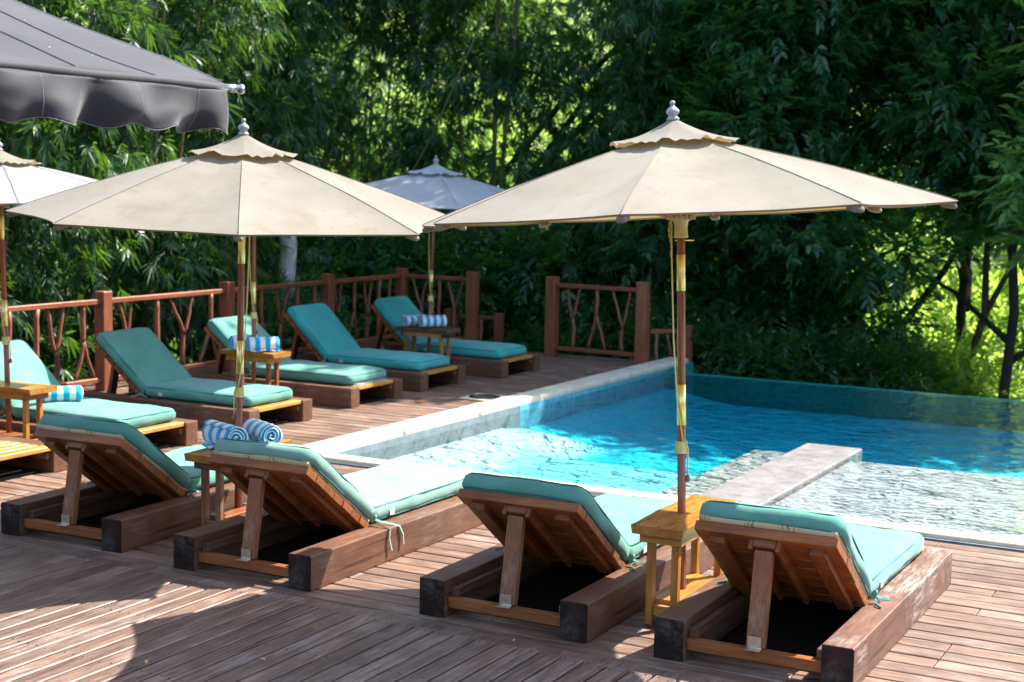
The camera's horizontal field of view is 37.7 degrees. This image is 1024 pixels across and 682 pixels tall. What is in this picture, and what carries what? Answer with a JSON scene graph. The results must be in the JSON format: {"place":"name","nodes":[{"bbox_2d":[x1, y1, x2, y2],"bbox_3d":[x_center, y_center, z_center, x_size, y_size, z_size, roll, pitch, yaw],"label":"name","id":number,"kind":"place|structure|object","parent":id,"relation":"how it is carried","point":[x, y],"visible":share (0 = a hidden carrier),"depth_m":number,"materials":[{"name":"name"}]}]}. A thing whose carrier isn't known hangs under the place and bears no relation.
{"place":"outdoors","nodes":[
{"label":"outdoors","id":0,"kind":"place"},
{"bbox_2d":[10,6,1023,367],"bbox_3d":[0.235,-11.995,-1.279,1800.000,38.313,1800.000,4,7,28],"label":"ground","id":1,"kind":"structure","parent":0,"point":[504,236],"depth_m":48.70,"materials":[{"name":"plant"}]},
{"bbox_2d":[0,130,33,340],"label":"bamboo clump","id":2,"kind":"object","parent":1,"relation":"on","point":[14,275],"visible":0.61,"depth_m":14.89,"materials":[{"name":"green plant"}]},
{"bbox_2d":[5,0,92,362],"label":"bamboo clump","id":3,"kind":"object","parent":1,"relation":"on","point":[47,9],"visible":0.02,"depth_m":19.08,"materials":[{"name":"green plant"}]},
{"bbox_2d":[0,0,177,382],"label":"bamboo clump","id":4,"kind":"object","parent":1,"relation":"on","point":[93,161],"visible":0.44,"depth_m":15.68,"materials":[{"name":"green plant"}]},
{"bbox_2d":[3,0,294,381],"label":"bamboo clump","id":5,"kind":"object","parent":1,"relation":"on","point":[193,44],"visible":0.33,"depth_m":17.42,"materials":[{"name":"green plant"}]},
{"bbox_2d":[88,56,229,360],"bbox_3d":[-5.633,-0.986,26.220,5.606,10.621,7.405,-1,6,-17],"label":"broadleaf tree","id":6,"kind":"object","parent":1,"relation":"on","point":[175,355],"depth_m":26.25,"materials":[{"name":"green plant"}]},
{"bbox_2d":[34,0,294,369],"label":"bamboo clump","id":7,"kind":"object","parent":1,"relation":"on","point":[177,145],"visible":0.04,"depth_m":21.55,"materials":[{"name":"green plant"}]},
{"bbox_2d":[141,0,371,360],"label":"bamboo clump","id":8,"kind":"object","parent":1,"relation":"on","point":[292,135],"visible":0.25,"depth_m":19.38,"materials":[{"name":"green plant"}]},
{"bbox_2d":[188,1,379,363],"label":"bamboo clump","id":9,"kind":"object","parent":1,"relation":"on","point":[209,71],"visible":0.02,"depth_m":24.55,"materials":[{"name":"green plant"}]},
{"bbox_2d":[210,236,370,358],"bbox_3d":[-2.749,-0.267,18.509,2.413,3.139,2.268,4,7,28],"label":"broadleaf tree","id":10,"kind":"object","parent":1,"relation":"on","point":[285,270],"visible":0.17,"depth_m":18.37,"materials":[{"name":"green plant"}]},
{"bbox_2d":[216,0,490,314],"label":"bamboo clump","id":11,"kind":"object","parent":1,"relation":"on","point":[336,153],"visible":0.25,"depth_m":21.24,"materials":[{"name":"green plant"}]},
{"bbox_2d":[265,182,442,346],"bbox_3d":[-2.414,-0.338,20.891,3.862,3.797,3.629,4,7,28],"label":"shrub","id":12,"kind":"object","parent":1,"relation":"on","point":[347,264],"visible":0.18,"depth_m":20.01,"materials":[{"name":"green plant"}]},
{"bbox_2d":[340,261,447,339],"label":"shrub","id":13,"kind":"object","parent":1,"relation":"on","point":[371,323],"visible":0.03,"depth_m":20.30,"materials":[{"name":"green plant"}]},
{"bbox_2d":[336,209,561,340],"bbox_3d":[-1.123,-0.234,21.056,3.862,3.797,3.629,-2,7,-23],"label":"shrub","id":14,"kind":"object","parent":1,"relation":"on","point":[456,248],"visible":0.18,"depth_m":20.10,"materials":[{"name":"green plant"}]},
{"bbox_2d":[444,308,503,341],"bbox_3d":[-0.508,0.151,19.613,0.850,1.120,0.100,4,7,28],"label":"stair railing","id":15,"kind":"object","parent":1,"relation":"on","point":[498,318],"visible":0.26,"depth_m":19.43,"materials":[{"name":"brown wood"}]},
{"bbox_2d":[319,0,631,296],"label":"bamboo clump","id":16,"kind":"object","parent":1,"relation":"on","point":[500,68],"visible":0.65,"depth_m":20.76,"materials":[{"name":"green plant"}]},
{"bbox_2d":[374,1,589,256],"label":"broadleaf tree","id":17,"kind":"object","parent":1,"relation":"on","point":[500,139],"visible":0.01,"depth_m":27.23,"materials":[{"name":"green plant"}]},
{"bbox_2d":[419,274,573,353],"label":"shrub","id":18,"kind":"object","parent":1,"relation":"on","point":[516,326],"visible":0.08,"depth_m":20.00,"materials":[{"name":"green plant"}]},
{"bbox_2d":[407,209,615,351],"bbox_3d":[-0.145,-0.075,21.117,3.629,3.798,3.862,3,6,15],"label":"shrub","id":19,"kind":"object","parent":1,"relation":"on","point":[514,255],"visible":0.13,"depth_m":20.23,"materials":[{"name":"green plant"}]},
{"bbox_2d":[7,0,1023,328],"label":"wood","id":20,"kind":"object","parent":1,"relation":"on","point":[929,264],"visible":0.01,"depth_m":53.08,"materials":[{"name":"green plant"}]},
{"bbox_2d":[432,222,658,354],"bbox_3d":[0.459,-0.017,20.635,3.629,3.797,3.861,-3,8,-36],"label":"shrub","id":21,"kind":"object","parent":1,"relation":"on","point":[524,289],"visible":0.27,"depth_m":19.74,"materials":[{"name":"green plant"}]},
{"bbox_2d":[512,279,668,359],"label":"shrub","id":22,"kind":"object","parent":1,"relation":"on","point":[579,322],"visible":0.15,"depth_m":19.61,"materials":[{"name":"green plant"}]},
{"bbox_2d":[540,48,718,322],"bbox_3d":[2.507,-0.906,26.972,7.406,10.621,5.606,-3,7,-35],"label":"broadleaf tree","id":23,"kind":"object","parent":1,"relation":"on","point":[548,140],"depth_m":25.55,"materials":[{"name":"green plant"}]},
{"bbox_2d":[478,11,783,275],"bbox_3d":[1.244,-2.111,21.456,7.512,6.359,1.048,4,7,28],"label":"bamboo clump","id":24,"kind":"object","parent":1,"relation":"on","point":[601,61],"visible":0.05,"depth_m":21.79,"materials":[{"name":"green plant"}]},
{"bbox_2d":[511,0,756,372],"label":"bamboo clump","id":25,"kind":"object","parent":1,"relation":"on","point":[621,35],"visible":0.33,"depth_m":19.78,"materials":[{"name":"green plant"}]},
{"bbox_2d":[648,322,692,361],"bbox_3d":[1.842,0.338,18.205,0.717,1.140,0.168,-1,6,-16],"label":"railing","id":26,"kind":"object","parent":1,"relation":"on","point":[689,342],"visible":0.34,"depth_m":18.16,"materials":[{"name":"brown wood"}]},
{"bbox_2d":[595,279,753,376],"bbox_3d":[2.026,0.442,19.367,2.534,2.492,2.382,4,7,27],"label":"shrub","id":27,"kind":"object","parent":1,"relation":"on","point":[655,319],"visible":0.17,"depth_m":18.94,"materials":[{"name":"green plant"}]},
{"bbox_2d":[564,0,829,329],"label":"broadleaf tree","id":28,"kind":"object","parent":1,"relation":"on","point":[587,119],"visible":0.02,"depth_m":20.71,"materials":[{"name":"green plant"}]},
{"bbox_2d":[581,0,934,379],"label":"broadleaf tree","id":29,"kind":"object","parent":1,"relation":"on","point":[792,30],"visible":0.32,"depth_m":18.67,"materials":[{"name":"green plant"}]},
{"bbox_2d":[674,302,852,384],"bbox_3d":[3.025,0.787,18.782,2.534,2.492,2.382,-2,7,-24],"label":"shrub","id":30,"kind":"object","parent":1,"relation":"on","point":[756,354],"visible":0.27,"depth_m":18.30,"materials":[{"name":"green plant"}]},
{"bbox_2d":[668,90,936,364],"bbox_3d":[5.257,-0.773,25.784,5.163,10.528,6.353,0,6,-8],"label":"broadleaf tree","id":31,"kind":"object","parent":1,"relation":"on","point":[886,304],"visible":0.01,"depth_m":24.68,"materials":[{"name":"green plant"}]},
{"bbox_2d":[628,0,1009,393],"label":"broadleaf tree","id":32,"kind":"object","parent":1,"relation":"on","point":[815,238],"visible":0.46,"depth_m":18.41,"materials":[{"name":"green plant"}]},
{"bbox_2d":[752,311,914,390],"bbox_3d":[3.839,0.874,18.695,2.382,2.492,2.534,3,6,14],"label":"shrub","id":33,"kind":"object","parent":1,"relation":"on","point":[849,350],"visible":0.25,"depth_m":18.26,"materials":[{"name":"green plant"}]},
{"bbox_2d":[665,372,1023,430],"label":"infinity wall","id":34,"kind":"structure","parent":1,"relation":"on","point":[837,393],"depth_m":16.21,"materials":[{"name":"teal tile"}]},
{"bbox_2d":[822,324,958,393],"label":"shrub","id":35,"kind":"object","parent":1,"relation":"on","point":[902,351],"visible":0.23,"depth_m":18.42,"materials":[{"name":"green plant"}]},
{"bbox_2d":[803,0,1023,354],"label":"broadleaf tree","id":36,"kind":"object","parent":1,"relation":"on","point":[965,274],"visible":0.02,"depth_m":20.65,"materials":[{"name":"green plant"}]},
{"bbox_2d":[845,0,1023,398],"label":"broadleaf tree","id":37,"kind":"object","parent":1,"relation":"on","point":[970,136],"visible":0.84,"depth_m":17.72,"materials":[{"name":"green plant"}]},
{"bbox_2d":[903,208,981,377],"bbox_3d":[4.837,0.149,21.166,2.306,5.215,3.033,-3,7,-36],"label":"broadleaf tree","id":38,"kind":"object","parent":1,"relation":"on","point":[925,293],"depth_m":20.78,"materials":[{"name":"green plant"}]},
{"bbox_2d":[862,174,1023,339],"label":"broadleaf tree","id":39,"kind":"object","parent":1,"relation":"on","point":[975,270],"visible":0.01,"depth_m":25.95,"materials":[{"name":"green plant"}]},
{"bbox_2d":[871,269,1023,396],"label":"shrub","id":40,"kind":"object","parent":1,"relation":"on","point":[948,314],"visible":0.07,"depth_m":21.97,"materials":[{"name":"green plant"}]},
{"bbox_2d":[910,185,1023,400],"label":"broadleaf tree","id":41,"kind":"object","parent":1,"relation":"on","point":[963,365],"visible":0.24,"depth_m":19.34,"materials":[{"name":"green plant"}]},
{"bbox_2d":[919,0,1023,233],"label":"broadleaf tree","id":42,"kind":"object","parent":1,"relation":"on","point":[1003,46],"visible":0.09,"depth_m":17.62,"materials":[{"name":"green plant"}]},
{"bbox_2d":[940,260,1023,388],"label":"shrub","id":43,"kind":"object","parent":1,"relation":"on","point":[979,292],"visible":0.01,"depth_m":22.68,"materials":[{"name":"green plant"}]},
{"bbox_2d":[952,0,1023,290],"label":"broadleaf tree","id":44,"kind":"object","parent":1,"relation":"on","point":[1007,180],"visible":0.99,"depth_m":16.14,"materials":[{"name":"green plant"}]},
{"bbox_2d":[1014,325,1023,399],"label":"shrub","id":45,"kind":"object","parent":1,"relation":"on","point":[1018,361],"visible":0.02,"depth_m":20.92,"materials":[{"name":"green plant"}]},
{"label":"deck base","id":46,"kind":"structure","parent":1,"relation":"on","visible":0},
{"bbox_2d":[0,340,1023,681],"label":"deck","id":47,"kind":"structure","parent":46,"relation":"on","point":[968,626],"depth_m":7.77,"materials":[{"name":"brown wood"}]},
{"bbox_2d":[0,379,57,440],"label":"side table","id":48,"kind":"object","parent":47,"relation":"on","point":[25,392],"visible":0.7,"depth_m":11.20,"materials":[{"name":"brown wood"}]},
{"bbox_2d":[0,142,97,432],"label":"parasol","id":49,"kind":"object","parent":48,"relation":"on","point":[22,181],"visible":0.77,"depth_m":10.98,"materials":[{"name":"white fabric"}]},
{"bbox_2d":[0,435,67,480],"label":"sun lounger","id":50,"kind":"object","parent":47,"relation":"on","point":[20,457],"visible":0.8,"depth_m":10.53,"materials":[{"name":"brown wood"}]},
{"bbox_2d":[0,340,197,448],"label":"sun lounger","id":51,"kind":"object","parent":47,"relation":"on","point":[159,427],"visible":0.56,"depth_m":11.66,"materials":[{"name":"teal fabric"}]},
{"bbox_2d":[43,385,82,402],"bbox_3d":[-3.550,0.414,11.779,0.338,0.122,0.129,-2,7,-27],"label":"rolled towel","id":52,"kind":"object","parent":51,"relation":"on","point":[69,393],"visible":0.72,"depth_m":11.75,"materials":[{"name":"blue fabric"}]},
{"bbox_2d":[1,413,246,552],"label":"sun lounger","id":53,"kind":"object","parent":47,"relation":"on","point":[139,489],"visible":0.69,"depth_m":8.71,"materials":[{"name":"brown wood"}]},
{"bbox_2d":[83,327,311,427],"bbox_3d":[-2.811,0.300,13.094,1.980,0.717,0.880,4,7,28],"label":"sun lounger","id":54,"kind":"object","parent":47,"relation":"on","point":[147,366],"visible":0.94,"depth_m":12.96,"materials":[{"name":"teal fabric"}]},
{"bbox_2d":[0,268,407,390],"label":"railing","id":55,"kind":"object","parent":47,"relation":"on","point":[103,301],"visible":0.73,"depth_m":15.60,"materials":[{"name":"brown wood"}]},
{"bbox_2d":[184,439,291,525],"bbox_3d":[-1.625,0.875,8.941,0.263,0.499,0.720,4,7,28],"label":"side table","id":56,"kind":"object","parent":47,"relation":"on","point":[199,458],"visible":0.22,"depth_m":8.71,"materials":[{"name":"brown wood"}]},
{"bbox_2d":[199,419,247,448],"bbox_3d":[-1.708,0.557,8.831,0.172,0.152,0.326,-4,8,-40],"label":"rolled towel","id":57,"kind":"object","parent":56,"relation":"on","point":[214,432],"visible":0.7,"depth_m":8.79,"materials":[{"name":"blue fabric"}]},
{"bbox_2d":[5,118,466,507],"bbox_3d":[-1.587,-0.144,8.814,2.458,2.307,2.456,-3,7,-32],"label":"parasol","id":58,"kind":"object","parent":56,"relation":"on","point":[241,185],"visible":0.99,"depth_m":8.13,"materials":[{"name":"beige fabric"}]},
{"bbox_2d":[243,418,281,442],"bbox_3d":[-1.511,0.551,8.971,0.163,0.141,0.305,-3,7,-34],"label":"rolled towel","id":59,"kind":"object","parent":56,"relation":"on","point":[257,429],"visible":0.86,"depth_m":8.89,"materials":[{"name":"blue fabric"}]},
{"bbox_2d":[220,348,290,385],"bbox_3d":[-2.375,0.336,13.855,0.620,0.499,0.273,4,7,28],"label":"side table","id":60,"kind":"object","parent":47,"relation":"on","point":[268,358],"visible":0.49,"depth_m":13.74,"materials":[{"name":"brown wood"}]},
{"bbox_2d":[228,334,259,349],"bbox_3d":[-2.466,0.013,13.861,0.290,0.136,0.156,-2,7,-30],"label":"rolled towel","id":61,"kind":"object","parent":60,"relation":"on","point":[232,341],"visible":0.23,"depth_m":13.79,"materials":[{"name":"blue fabric"}]},
{"bbox_2d":[249,236,257,383],"bbox_3d":[-2.370,-0.625,13.759,2.443,2.183,2.443,4,7,28],"label":"parasol","id":62,"kind":"object","parent":60,"relation":"on","point":[254,331],"visible":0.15,"depth_m":13.77,"materials":[{"name":"brown wood"}]},
{"bbox_2d":[245,337,279,351],"bbox_3d":[-2.286,0.030,13.745,0.312,0.134,0.166,-1,7,-22],"label":"rolled towel","id":63,"kind":"object","parent":60,"relation":"on","point":[256,344],"visible":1,"depth_m":13.70,"materials":[{"name":"blue fabric"}]},
{"bbox_2d":[188,315,402,408],"bbox_3d":[-2.130,0.162,14.526,1.980,0.714,0.880,4,7,28],"label":"sun lounger","id":64,"kind":"object","parent":47,"relation":"on","point":[324,384],"visible":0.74,"depth_m":14.22,"materials":[{"name":"teal fabric"}]},
{"bbox_2d":[352,379,387,385],"bbox_3d":[-1.337,0.406,14.101,0.115,0.054,0.464,4,7,28],"label":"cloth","id":65,"kind":"object","parent":64,"relation":"on","point":[361,383],"visible":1,"depth_m":14.09,"materials":[{"name":"fabric"}]},
{"bbox_2d":[173,438,482,591],"bbox_3d":[-0.939,0.819,8.663,0.920,0.698,1.980,4,7,28],"label":"sun lounger","id":66,"kind":"object","parent":47,"relation":"on","point":[310,519],"visible":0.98,"depth_m":8.13,"materials":[{"name":"brown wood"}]},
{"bbox_2d":[0,537,720,681],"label":"deck platform","id":67,"kind":"structure","parent":47,"relation":"on","point":[67,616],"depth_m":6.77,"materials":[{"name":"brown wood"}]},
{"bbox_2d":[0,0,245,133],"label":"awning","id":68,"kind":"object","parent":67,"relation":"on","point":[66,77],"visible":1,"depth_m":5.97,"materials":[{"name":"grey fabric"}]},
{"bbox_2d":[283,303,464,391],"bbox_3d":[-1.560,0.031,15.665,1.980,0.755,0.880,4,7,28],"label":"sun lounger","id":69,"kind":"object","parent":47,"relation":"on","point":[323,333],"visible":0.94,"depth_m":15.54,"materials":[{"name":"teal fabric"}]},
{"bbox_2d":[394,326,460,363],"bbox_3d":[-0.921,0.102,16.321,0.660,0.499,0.314,4,7,28],"label":"side table","id":70,"kind":"object","parent":47,"relation":"on","point":[442,333],"visible":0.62,"depth_m":16.23,"materials":[{"name":"brown wood"}]},
{"bbox_2d":[401,315,419,325],"bbox_3d":[-1.054,-0.223,16.350,0.293,0.120,0.130,-3,7,-34],"label":"rolled towel","id":71,"kind":"object","parent":70,"relation":"on","point":[409,320],"visible":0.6,"depth_m":16.28,"materials":[{"name":"blue fabric"}]},
{"bbox_2d":[418,315,446,326],"bbox_3d":[-0.862,-0.217,16.251,0.305,0.130,0.128,-2,7,-24],"label":"rolled towel","id":72,"kind":"object","parent":70,"relation":"on","point":[432,320],"visible":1,"depth_m":16.20,"materials":[{"name":"blue fabric"}]},
{"bbox_2d":[365,156,504,352],"bbox_3d":[-0.846,-0.874,16.141,2.439,2.232,2.438,-3,8,-36],"label":"parasol","id":73,"kind":"object","parent":47,"relation":"on","point":[435,186],"visible":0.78,"depth_m":15.60,"materials":[{"name":"white fabric"}]},
{"bbox_2d":[405,271,478,340],"bbox_3d":[-0.898,-0.418,19.005,1.028,0.965,0.125,4,7,28],"label":"railing","id":74,"kind":"object","parent":47,"relation":"on","point":[471,278],"visible":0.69,"depth_m":18.79,"materials":[{"name":"brown wood"}]},
{"bbox_2d":[361,296,539,378],"bbox_3d":[-0.761,-0.079,16.809,1.980,0.762,0.880,4,7,28],"label":"sun lounger","id":75,"kind":"object","parent":47,"relation":"on","point":[490,359],"visible":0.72,"depth_m":16.59,"materials":[{"name":"teal fabric"}]},
{"bbox_2d":[458,393,505,400],"bbox_3d":[-0.267,0.541,14.561,0.360,0.020,0.420,4,7,28],"label":"drain cover","id":76,"kind":"object","parent":47,"relation":"on","point":[481,397],"visible":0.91,"depth_m":14.49,"materials":[{"name":"metal"}]},
{"bbox_2d":[28,481,944,671],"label":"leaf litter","id":77,"kind":"object","parent":47,"relation":"on","point":[145,661],"visible":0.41,"depth_m":6.50,"materials":[{"name":"brown plant"}]},
{"bbox_2d":[419,472,713,643],"bbox_3d":[0.419,0.932,7.902,0.900,0.687,1.980,4,7,28],"label":"sun lounger","id":78,"kind":"object","parent":47,"relation":"on","point":[592,586],"visible":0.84,"depth_m":7.27,"materials":[{"name":"brown wood"}]},
{"bbox_2d":[544,276,650,364],"bbox_3d":[1.001,-0.251,17.792,1.360,0.965,0.137,5,7,32],"label":"railing","id":79,"kind":"object","parent":47,"relation":"on","point":[640,354],"visible":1,"depth_m":17.75,"materials":[{"name":"brown wood"}]},
{"bbox_2d":[631,495,739,624],"bbox_3d":[0.857,1.088,7.395,0.284,0.499,0.800,4,7,28],"label":"side table","id":80,"kind":"object","parent":47,"relation":"on","point":[668,525],"visible":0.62,"depth_m":7.16,"materials":[{"name":"wood"}]},
{"bbox_2d":[421,101,957,588],"bbox_3d":[0.780,0.030,7.295,2.405,2.375,2.412,6,8,38],"label":"parasol","id":81,"kind":"object","parent":80,"relation":"on","point":[677,171],"visible":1,"depth_m":6.65,"materials":[{"name":"beige fabric"}]},
{"bbox_2d":[653,500,952,681],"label":"sun lounger","id":82,"kind":"object","parent":47,"relation":"on","point":[851,603],"visible":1,"depth_m":6.74,"materials":[{"name":"brown wood"}]},
{"bbox_2d":[364,373,1023,535],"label":"water","id":83,"kind":"structure","parent":0,"point":[754,408],"depth_m":12.78,"materials":[{"name":"blue liquid"}]},
{"bbox_2d":[390,389,1023,492],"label":"pool floor","id":84,"kind":"structure","parent":0,"point":[673,464],"depth_m":14.19,"materials":[{"name":"tile"}]},
{"bbox_2d":[520,370,668,427],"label":"pool wall","id":85,"kind":"structure","parent":84,"relation":"on","point":[534,405],"depth_m":15.41,"materials":[{"name":"tile"}]},
{"bbox_2d":[301,357,688,453],"bbox_3d":[0.195,0.550,14.610,0.270,0.087,7.519,4,7,28],"label":"coping","id":86,"kind":"object","parent":85,"relation":"on","point":[370,436],"visible":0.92,"depth_m":13.68,"materials":[{"name":"stone"}]},
{"bbox_2d":[668,362,692,372],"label":"pool wall end","id":87,"kind":"structure","parent":85,"relation":"attached to","point":[689,367],"depth_m":17.75,"materials":[{"name":"teal tile"}]},
{"bbox_2d":[328,406,1023,552],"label":"pale pool wall","id":88,"kind":"structure","parent":84,"relation":"on","point":[361,451],"depth_m":12.56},
{"bbox_2d":[321,453,1023,548],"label":"coping edge","id":89,"kind":"object","parent":88,"relation":"on","point":[978,538],"visible":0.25,"depth_m":9.39,"materials":[{"name":"stone"}]},
{"bbox_2d":[658,450,784,496],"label":"pebbles","id":90,"kind":"object","parent":84,"relation":"on","point":[725,467],"visible":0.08,"depth_m":11.51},
{"bbox_2d":[699,443,861,505],"bbox_3d":[1.998,1.179,11.265,0.475,0.364,2.947,4,7,28],"label":"pool bench","id":91,"kind":"object","parent":84,"relation":"on","point":[772,480],"visible":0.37,"depth_m":11.24,"materials":[{"name":"grey stone"}]},
{"bbox_2d":[773,461,1023,538],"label":"pool shelf","id":92,"kind":"object","parent":84,"relation":"on","point":[939,500],"visible":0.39,"depth_m":10.60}
]}

